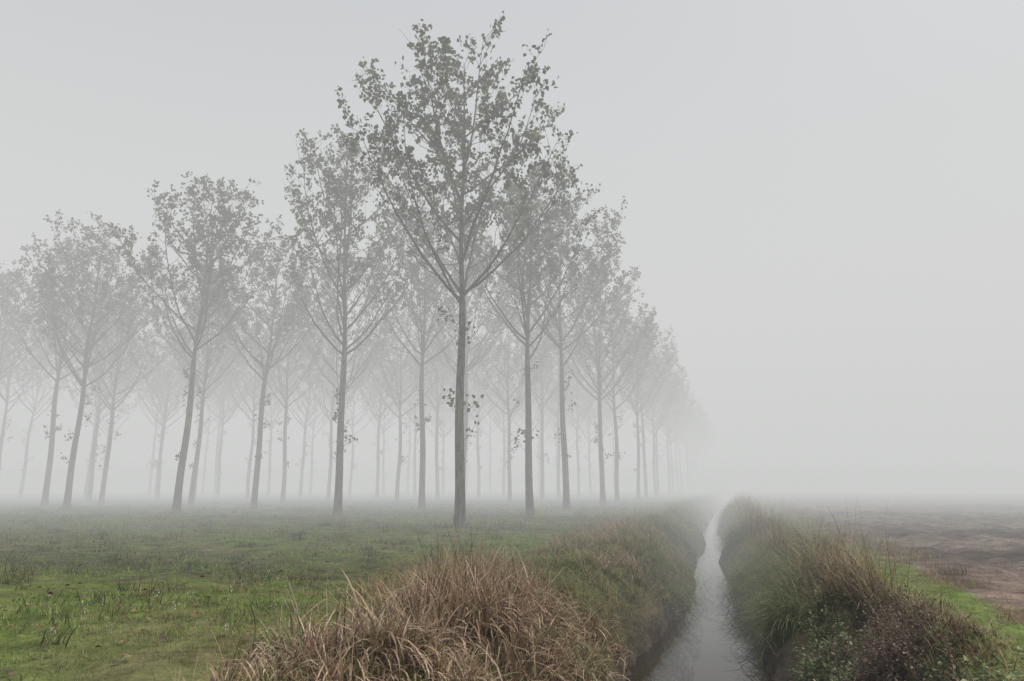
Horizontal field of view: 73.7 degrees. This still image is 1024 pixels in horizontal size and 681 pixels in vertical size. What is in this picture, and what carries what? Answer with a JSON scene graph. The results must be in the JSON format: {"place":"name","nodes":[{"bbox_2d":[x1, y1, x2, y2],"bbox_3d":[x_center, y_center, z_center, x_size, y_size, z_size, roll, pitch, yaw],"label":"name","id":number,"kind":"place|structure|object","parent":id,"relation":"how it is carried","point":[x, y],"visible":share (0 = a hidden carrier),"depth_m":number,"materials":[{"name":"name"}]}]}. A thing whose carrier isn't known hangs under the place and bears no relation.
{"place":"outdoors","nodes":[
{"label":"outdoors","id":0,"kind":"place"},
{"bbox_2d":[0,485,1023,680],"bbox_3d":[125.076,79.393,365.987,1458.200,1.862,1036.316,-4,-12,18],"label":"ground","id":1,"kind":"structure","parent":0,"point":[783,661],"depth_m":15.01,"materials":[{"name":"green plant"}]},
{"bbox_2d":[0,263,65,418],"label":"poplar tree","id":2,"kind":"object","parent":1,"relation":"on","point":[7,277],"visible":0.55,"depth_m":56.06,"materials":[{"name":"grey plant"}]},
{"bbox_2d":[0,308,69,468],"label":"poplar tree","id":3,"kind":"object","parent":1,"relation":"on","point":[41,356],"visible":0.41,"depth_m":65.18,"materials":[{"name":"grey plant"}]},
{"bbox_2d":[0,333,76,497],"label":"poplar tree","id":4,"kind":"object","parent":1,"relation":"on","point":[26,458],"visible":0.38,"depth_m":76.03,"materials":[{"name":"grey plant"}]},
{"bbox_2d":[47,604,58,660],"bbox_3d":[-4.000,2.576,5.935,0.116,0.507,0.397,10,-15,-39],"label":"seed head weed","id":5,"kind":"object","parent":1,"relation":"on","point":[54,630],"visible":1,"depth_m":6.06,"materials":[{"name":"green plant"}]},
{"bbox_2d":[0,226,138,506],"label":"poplar tree","id":6,"kind":"object","parent":1,"relation":"on","point":[47,480],"visible":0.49,"depth_m":48.45,"materials":[{"name":"grey plant"}]},
{"bbox_2d":[78,598,112,663],"bbox_3d":[-3.648,2.537,5.955,0.324,0.570,0.097,2,-12,-8],"label":"seed head weed","id":7,"kind":"object","parent":1,"relation":"on","point":[105,624],"visible":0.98,"depth_m":5.97,"materials":[{"name":"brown plant"}]},
{"bbox_2d":[24,209,171,509],"bbox_3d":[-26.331,1.409,42.881,8.654,18.371,8.757,8,-14,-32],"label":"poplar tree","id":8,"kind":"object","parent":1,"relation":"on","point":[104,292],"visible":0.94,"depth_m":42.81,"materials":[{"name":"grey plant"}]},
{"bbox_2d":[60,325,141,498],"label":"poplar tree","id":9,"kind":"object","parent":1,"relation":"on","point":[90,454],"visible":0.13,"depth_m":72.14,"materials":[{"name":"grey plant"}]},
{"bbox_2d":[54,294,161,500],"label":"poplar tree","id":10,"kind":"object","parent":1,"relation":"on","point":[99,409],"visible":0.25,"depth_m":62.41,"materials":[{"name":"grey plant"}]},
{"bbox_2d":[80,351,147,494],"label":"poplar tree","id":11,"kind":"object","parent":1,"relation":"on","point":[127,405],"visible":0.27,"depth_m":84.36,"materials":[{"name":"grey plant"}]},
{"bbox_2d":[70,282,190,504],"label":"poplar tree","id":12,"kind":"object","parent":1,"relation":"on","point":[101,500],"visible":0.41,"depth_m":53.37,"materials":[{"name":"grey plant"}]},
{"bbox_2d":[131,353,187,495],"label":"poplar tree","id":13,"kind":"object","parent":1,"relation":"on","point":[152,460],"visible":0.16,"depth_m":91.98,"materials":[{"name":"grey plant"}]},
{"bbox_2d":[149,588,179,670],"bbox_3d":[-2.902,2.398,5.621,0.107,0.639,0.530,11,-16,-43],"label":"seed head weed","id":14,"kind":"object","parent":1,"relation":"on","point":[165,625],"visible":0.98,"depth_m":5.64,"materials":[{"name":"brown plant"}]},
{"bbox_2d":[129,338,201,497],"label":"poplar tree","id":15,"kind":"object","parent":1,"relation":"on","point":[180,384],"visible":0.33,"depth_m":81.37,"materials":[{"name":"grey plant"}]},
{"bbox_2d":[126,332,214,499],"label":"poplar tree","id":16,"kind":"object","parent":1,"relation":"on","point":[165,416],"visible":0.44,"depth_m":69.91,"materials":[{"name":"grey plant"}]},
{"bbox_2d":[108,171,283,513],"bbox_3d":[-17.899,-0.222,37.268,8.406,19.434,9.034,-2,-12,7],"label":"poplar tree","id":17,"kind":"object","parent":1,"relation":"on","point":[207,268],"visible":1,"depth_m":37.15,"materials":[{"name":"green plant"}]},
{"bbox_2d":[144,263,269,505],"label":"poplar tree","id":18,"kind":"object","parent":1,"relation":"on","point":[220,338],"visible":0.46,"depth_m":49.86,"materials":[{"name":"grey plant"}]},
{"bbox_2d":[160,293,253,500],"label":"poplar tree","id":19,"kind":"object","parent":1,"relation":"on","point":[215,355],"visible":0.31,"depth_m":62.77,"materials":[{"name":"grey plant"}]},
{"bbox_2d":[189,586,233,651],"bbox_3d":[-2.755,2.570,6.268,0.442,0.582,0.196,4,-12,-18],"label":"seed head weed","id":20,"kind":"object","parent":1,"relation":"on","point":[222,618],"visible":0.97,"depth_m":6.24,"materials":[{"name":"brown plant"}]},
{"bbox_2d":[184,362,244,494],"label":"poplar tree","id":21,"kind":"object","parent":1,"relation":"on","point":[205,459],"visible":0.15,"depth_m":100.57,"materials":[{"name":"grey plant"}]},
{"bbox_2d":[191,339,264,497],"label":"poplar tree","id":22,"kind":"object","parent":1,"relation":"on","point":[222,389],"visible":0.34,"depth_m":77.65,"materials":[{"name":"grey plant"}]},
{"bbox_2d":[197,349,258,495],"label":"poplar tree","id":23,"kind":"object","parent":1,"relation":"on","point":[216,460],"visible":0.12,"depth_m":88.92,"materials":[{"name":"grey plant"}]},
{"bbox_2d":[219,324,304,499],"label":"poplar tree","id":24,"kind":"object","parent":1,"relation":"on","point":[249,471],"visible":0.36,"depth_m":69.25,"materials":[{"name":"grey plant"}]},
{"bbox_2d":[236,369,288,476],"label":"poplar tree","id":25,"kind":"object","parent":1,"relation":"on","point":[247,410],"visible":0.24,"depth_m":97.43,"materials":[{"name":"grey plant"}]},
{"bbox_2d":[206,229,341,509],"bbox_3d":[-16.049,1.873,44.183,8.513,18.224,9.549,7,-14,-29],"label":"poplar tree","id":26,"kind":"object","parent":1,"relation":"on","point":[289,314],"visible":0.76,"depth_m":44.38,"materials":[{"name":"grey plant"}]},
{"bbox_2d":[243,357,308,496],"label":"poplar tree","id":27,"kind":"object","parent":1,"relation":"on","point":[270,443],"visible":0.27,"depth_m":86.19,"materials":[{"name":"grey plant"}]},
{"bbox_2d":[268,577,289,617],"bbox_3d":[-2.656,2.951,7.817,0.221,0.510,0.366,4,-13,-19],"label":"seed head weed","id":28,"kind":"object","parent":1,"relation":"on","point":[274,602],"visible":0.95,"depth_m":7.74,"materials":[{"name":"green plant"}]},
{"bbox_2d":[233,299,338,502],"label":"poplar tree","id":29,"kind":"object","parent":1,"relation":"on","point":[284,432],"visible":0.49,"depth_m":58.20,"materials":[{"name":"grey plant"}]},
{"bbox_2d":[268,327,341,497],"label":"poplar tree","id":30,"kind":"object","parent":1,"relation":"on","point":[305,426],"visible":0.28,"depth_m":77.83,"materials":[{"name":"grey plant"}]},
{"bbox_2d":[288,361,340,495],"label":"poplar tree","id":31,"kind":"object","parent":1,"relation":"on","point":[312,425],"visible":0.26,"depth_m":94.62,"materials":[{"name":"grey plant"}]},
{"bbox_2d":[303,563,330,630],"bbox_3d":[-2.064,2.673,7.097,0.194,0.721,0.315,-9,-15,36],"label":"seed head weed","id":32,"kind":"object","parent":1,"relation":"on","point":[310,591],"visible":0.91,"depth_m":7.11,"materials":[{"name":"brown plant"}]},
{"bbox_2d":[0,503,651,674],"bbox_3d":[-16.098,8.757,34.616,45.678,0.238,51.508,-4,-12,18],"label":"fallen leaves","id":33,"kind":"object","parent":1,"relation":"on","point":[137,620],"visible":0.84,"depth_m":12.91,"materials":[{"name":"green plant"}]},
{"bbox_2d":[295,318,382,500],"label":"poplar tree","id":34,"kind":"object","parent":1,"relation":"on","point":[331,442],"visible":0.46,"depth_m":66.54,"materials":[{"name":"grey plant"}]},
{"bbox_2d":[28,495,659,527],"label":"trunk base weeds","id":35,"kind":"object","parent":1,"relation":"on","point":[559,509],"visible":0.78,"depth_m":34.65,"materials":[{"name":"green plant"}]},
{"bbox_2d":[288,248,403,504],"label":"poplar tree","id":36,"kind":"object","parent":1,"relation":"on","point":[358,328],"visible":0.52,"depth_m":51.76,"materials":[{"name":"grey plant"}]},
{"bbox_2d":[0,500,692,680],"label":"meadow grass","id":37,"kind":"structure","parent":1,"relation":"on","point":[126,611],"depth_m":14.48,"materials":[{"name":"green plant"}]},
{"bbox_2d":[273,123,437,516],"bbox_3d":[-7.993,-1.073,34.791,8.328,20.171,9.011,5,-13,-22],"label":"poplar tree","id":38,"kind":"object","parent":1,"relation":"on","point":[337,188],"visible":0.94,"depth_m":34.52,"materials":[{"name":"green plant"}]},
{"bbox_2d":[321,356,392,496],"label":"poplar tree","id":39,"kind":"object","parent":1,"relation":"on","point":[352,457],"visible":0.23,"depth_m":86.21,"materials":[{"name":"grey plant"}]},
{"bbox_2d":[347,335,418,498],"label":"poplar tree","id":40,"kind":"object","parent":1,"relation":"on","point":[377,374],"visible":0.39,"depth_m":74.41,"materials":[{"name":"grey plant"}]},
{"bbox_2d":[359,362,417,495],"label":"poplar tree","id":41,"kind":"object","parent":1,"relation":"on","point":[383,428],"visible":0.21,"depth_m":94.12,"materials":[{"name":"grey plant"}]},
{"bbox_2d":[149,510,634,680],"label":"dry reed clump","id":42,"kind":"object","parent":1,"relation":"on","point":[429,629],"visible":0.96,"depth_m":6.55,"materials":[{"name":"brown plant"}]},
{"bbox_2d":[354,307,455,501],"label":"poplar tree","id":43,"kind":"object","parent":1,"relation":"on","point":[380,365],"visible":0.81,"depth_m":61.75,"materials":[{"name":"grey plant"}]},
{"bbox_2d":[378,367,438,494],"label":"poplar tree","id":44,"kind":"object","parent":1,"relation":"on","point":[408,464],"visible":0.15,"depth_m":102.20,"materials":[{"name":"grey plant"}]},
{"bbox_2d":[379,352,448,496],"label":"poplar tree","id":45,"kind":"object","parent":1,"relation":"on","point":[410,404],"visible":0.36,"depth_m":82.70,"materials":[{"name":"grey plant"}]},
{"bbox_2d":[351,188,491,508],"bbox_3d":[-5.681,0.635,43.241,8.936,20.204,9.664,0,-12,1],"label":"poplar tree","id":46,"kind":"object","parent":1,"relation":"on","point":[423,418],"visible":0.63,"depth_m":43.17,"materials":[{"name":"grey plant"}]},
{"bbox_2d":[412,381,455,492],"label":"poplar tree","id":47,"kind":"object","parent":1,"relation":"on","point":[450,421],"visible":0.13,"depth_m":111.60,"materials":[{"name":"grey plant"}]},
{"bbox_2d":[403,308,482,499],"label":"poplar tree","id":48,"kind":"object","parent":1,"relation":"on","point":[437,467],"visible":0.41,"depth_m":68.80,"materials":[{"name":"grey plant"}]},
{"bbox_2d":[424,357,476,495],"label":"poplar tree","id":49,"kind":"object","parent":1,"relation":"on","point":[443,420],"visible":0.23,"depth_m":91.68,"materials":[{"name":"grey plant"}]},
{"bbox_2d":[334,10,582,527],"bbox_3d":[-1.680,-2.485,26.878,9.056,19.531,9.455,-2,-12,9],"label":"poplar tree","id":50,"kind":"object","parent":1,"relation":"on","point":[458,133],"visible":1,"depth_m":25.90,"materials":[{"name":"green plant"}]},
{"bbox_2d":[439,399,487,440],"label":"poplar tree","id":51,"kind":"object","parent":1,"relation":"on","point":[473,423],"visible":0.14,"depth_m":120.43,"materials":[{"name":"grey plant"}]},
{"bbox_2d":[405,230,533,502],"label":"poplar tree","id":52,"kind":"object","parent":1,"relation":"on","point":[502,308],"visible":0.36,"depth_m":51.55,"materials":[{"name":"grey plant"}]},
{"bbox_2d":[445,370,493,494],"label":"poplar tree","id":53,"kind":"object","parent":1,"relation":"on","point":[467,466],"visible":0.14,"depth_m":99.16,"materials":[{"name":"grey plant"}]},
{"bbox_2d":[442,334,515,497],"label":"poplar tree","id":54,"kind":"object","parent":1,"relation":"on","point":[479,466],"visible":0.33,"depth_m":77.67,"materials":[{"name":"grey plant"}]},
{"bbox_2d":[471,367,514,493],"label":"poplar tree","id":55,"kind":"object","parent":1,"relation":"on","point":[489,444],"visible":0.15,"depth_m":108.95,"materials":[{"name":"grey plant"}]},
{"bbox_2d":[487,392,524,492],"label":"poplar tree","id":56,"kind":"object","parent":1,"relation":"on","point":[516,421],"visible":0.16,"depth_m":115.78,"materials":[{"name":"grey plant"}]},
{"bbox_2d":[474,342,545,496],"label":"poplar tree","id":57,"kind":"object","parent":1,"relation":"on","point":[503,441],"visible":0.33,"depth_m":84.47,"materials":[{"name":"grey plant"}]},
{"bbox_2d":[302,496,718,680],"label":"ditch bank grass","id":58,"kind":"structure","parent":1,"relation":"on","point":[615,533],"depth_m":13.35,"materials":[{"name":"green plant"}]},
{"bbox_2d":[468,306,554,501],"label":"poplar tree","id":59,"kind":"object","parent":1,"relation":"on","point":[506,354],"visible":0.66,"depth_m":60.61,"materials":[{"name":"grey plant"}]},
{"bbox_2d":[500,361,556,460],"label":"poplar tree","id":60,"kind":"object","parent":1,"relation":"on","point":[532,399],"visible":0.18,"depth_m":94.13,"materials":[{"name":"grey plant"}]},
{"bbox_2d":[458,145,602,515],"bbox_3d":[1.224,-0.469,34.360,6.996,18.699,8.923,5,-13,-21],"label":"poplar tree","id":61,"kind":"object","parent":1,"relation":"on","point":[549,245],"visible":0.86,"depth_m":34.00,"materials":[{"name":"grey plant"}]},
{"bbox_2d":[511,371,559,494],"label":"poplar tree","id":62,"kind":"object","parent":1,"relation":"on","point":[539,468],"visible":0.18,"depth_m":101.70,"materials":[{"name":"grey plant"}]},
{"bbox_2d":[504,302,581,499],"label":"poplar tree","id":63,"kind":"object","parent":1,"relation":"on","point":[542,389],"visible":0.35,"depth_m":67.88,"materials":[{"name":"grey plant"}]},
{"bbox_2d":[478,187,629,509],"bbox_3d":[3.096,0.427,42.432,10.348,20.252,8.495,9,-15,-37],"label":"poplar tree","id":64,"kind":"object","parent":1,"relation":"on","point":[593,266],"visible":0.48,"depth_m":42.74,"materials":[{"name":"grey plant"}]},
{"bbox_2d":[518,320,590,498],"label":"poplar tree","id":65,"kind":"object","parent":1,"relation":"on","point":[558,444],"visible":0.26,"depth_m":75.51,"materials":[{"name":"grey plant"}]},
{"bbox_2d":[533,380,578,493],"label":"poplar tree","id":66,"kind":"object","parent":1,"relation":"on","point":[553,420],"visible":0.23,"depth_m":110.20,"materials":[{"name":"grey plant"}]},
{"bbox_2d":[543,395,592,473],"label":"poplar tree","id":67,"kind":"object","parent":1,"relation":"on","point":[583,422],"visible":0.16,"depth_m":118.19,"materials":[{"name":"grey plant"}]},
{"bbox_2d":[544,356,608,496],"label":"poplar tree","id":68,"kind":"object","parent":1,"relation":"on","point":[591,398],"visible":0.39,"depth_m":85.08,"materials":[{"name":"grey plant"}]},
{"bbox_2d":[556,369,612,495],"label":"poplar tree","id":69,"kind":"object","parent":1,"relation":"on","point":[588,437],"visible":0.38,"depth_m":92.77,"materials":[{"name":"grey plant"}]},
{"bbox_2d":[545,251,656,504],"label":"poplar tree","id":70,"kind":"object","parent":1,"relation":"on","point":[613,321],"visible":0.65,"depth_m":51.34,"materials":[{"name":"grey plant"}]},
{"bbox_2d":[576,378,626,461],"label":"poplar tree","id":71,"kind":"object","parent":1,"relation":"on","point":[604,411],"visible":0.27,"depth_m":102.34,"materials":[{"name":"grey plant"}]},
{"bbox_2d":[586,376,642,493],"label":"poplar tree","id":72,"kind":"object","parent":1,"relation":"on","point":[622,424],"visible":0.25,"depth_m":110.00,"materials":[{"name":"grey plant"}]},
{"bbox_2d":[566,291,664,501],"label":"poplar tree","id":73,"kind":"object","parent":1,"relation":"on","point":[615,418],"visible":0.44,"depth_m":58.90,"materials":[{"name":"grey plant"}]},
{"bbox_2d":[593,314,673,499],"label":"poplar tree","id":74,"kind":"object","parent":1,"relation":"on","point":[637,470],"visible":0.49,"depth_m":67.47,"materials":[{"name":"grey plant"}]},
{"bbox_2d":[602,329,678,498],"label":"poplar tree","id":75,"kind":"object","parent":1,"relation":"on","point":[662,372],"visible":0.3,"depth_m":74.47,"materials":[{"name":"grey plant"}]},
{"bbox_2d":[615,350,683,496],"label":"poplar tree","id":76,"kind":"object","parent":1,"relation":"on","point":[669,389],"visible":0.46,"depth_m":84.12,"materials":[{"name":"grey plant"}]},
{"bbox_2d":[623,353,686,495],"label":"poplar tree","id":77,"kind":"object","parent":1,"relation":"on","point":[657,454],"visible":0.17,"depth_m":91.82,"materials":[{"name":"grey plant"}]},
{"bbox_2d":[641,370,689,494],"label":"poplar tree","id":78,"kind":"object","parent":1,"relation":"on","point":[682,403],"visible":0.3,"depth_m":100.11,"materials":[{"name":"grey plant"}]},
{"bbox_2d":[642,383,696,493],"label":"poplar tree","id":79,"kind":"object","parent":1,"relation":"on","point":[674,438],"visible":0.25,"depth_m":109.17,"materials":[{"name":"grey plant"}]},
{"bbox_2d":[656,383,695,493],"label":"poplar tree","id":80,"kind":"object","parent":1,"relation":"on","point":[677,469],"visible":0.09,"depth_m":117.45,"materials":[{"name":"grey plant"}]},
{"bbox_2d":[658,394,703,492],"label":"poplar tree","id":81,"kind":"object","parent":1,"relation":"on","point":[687,430],"visible":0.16,"depth_m":125.73,"materials":[{"name":"grey plant"}]},
{"bbox_2d":[664,398,706,491],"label":"poplar tree","id":82,"kind":"object","parent":1,"relation":"on","point":[691,428],"visible":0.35,"depth_m":132.93,"materials":[{"name":"grey plant"}]},
{"bbox_2d":[671,407,709,491],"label":"poplar tree","id":83,"kind":"object","parent":1,"relation":"on","point":[694,439],"visible":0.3,"depth_m":140.81,"materials":[{"name":"grey plant"}]},
{"bbox_2d":[679,412,710,490],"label":"poplar tree","id":84,"kind":"object","parent":1,"relation":"on","point":[704,432],"visible":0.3,"depth_m":150.07,"materials":[{"name":"grey plant"}]},
{"bbox_2d":[683,419,708,490],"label":"poplar tree","id":85,"kind":"object","parent":1,"relation":"on","point":[695,448],"visible":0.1,"depth_m":157.69,"materials":[{"name":"grey plant"}]},
{"bbox_2d":[685,428,712,489],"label":"poplar tree","id":86,"kind":"object","parent":1,"relation":"on","point":[711,439],"visible":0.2,"depth_m":174.30,"materials":[{"name":"grey plant"}]},
{"bbox_2d":[685,408,713,490],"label":"poplar tree","id":87,"kind":"object","parent":1,"relation":"on","point":[700,449],"visible":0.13,"depth_m":166.70,"materials":[{"name":"grey plant"}]},
{"bbox_2d":[735,510,922,636],"bbox_3d":[6.722,5.137,16.944,1.910,1.436,17.598,-3,-12,14],"label":"bush","id":88,"kind":"object","parent":1,"relation":"on","point":[828,540],"visible":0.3,"depth_m":11.01,"materials":[{"name":"plant"}]},
{"bbox_2d":[721,491,958,631],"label":"tall dry grass","id":89,"kind":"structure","parent":1,"relation":"on","point":[872,591],"depth_m":10.55,"materials":[{"name":"brown plant"}]},
{"bbox_2d":[707,497,1023,680],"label":"ditch bank grass","id":90,"kind":"structure","parent":1,"relation":"on","point":[780,601],"depth_m":10.59,"materials":[{"name":"green plant"}]},
{"bbox_2d":[755,498,1023,680],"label":"field stubble","id":91,"kind":"object","parent":1,"relation":"on","point":[808,517],"visible":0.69,"depth_m":13.96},
{"bbox_2d":[769,587,1023,680],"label":"green weeds","id":92,"kind":"object","parent":1,"relation":"on","point":[1010,674],"visible":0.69,"depth_m":8.70,"materials":[{"name":"green plant"}]},
{"bbox_2d":[810,574,1001,680],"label":"dead bramble bush","id":93,"kind":"object","parent":1,"relation":"on","point":[888,665],"visible":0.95,"depth_m":6.98,"materials":[{"name":"brown plant"}]},
{"bbox_2d":[0,0,1023,486],"label":"sky","id":94,"kind":"structure","parent":0,"point":[824,213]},
{"bbox_2d":[625,488,773,680],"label":"ditch water","id":95,"kind":"structure","parent":0,"point":[693,647],"depth_m":11.91,"materials":[{"name":"grey liquid"}]}
]}

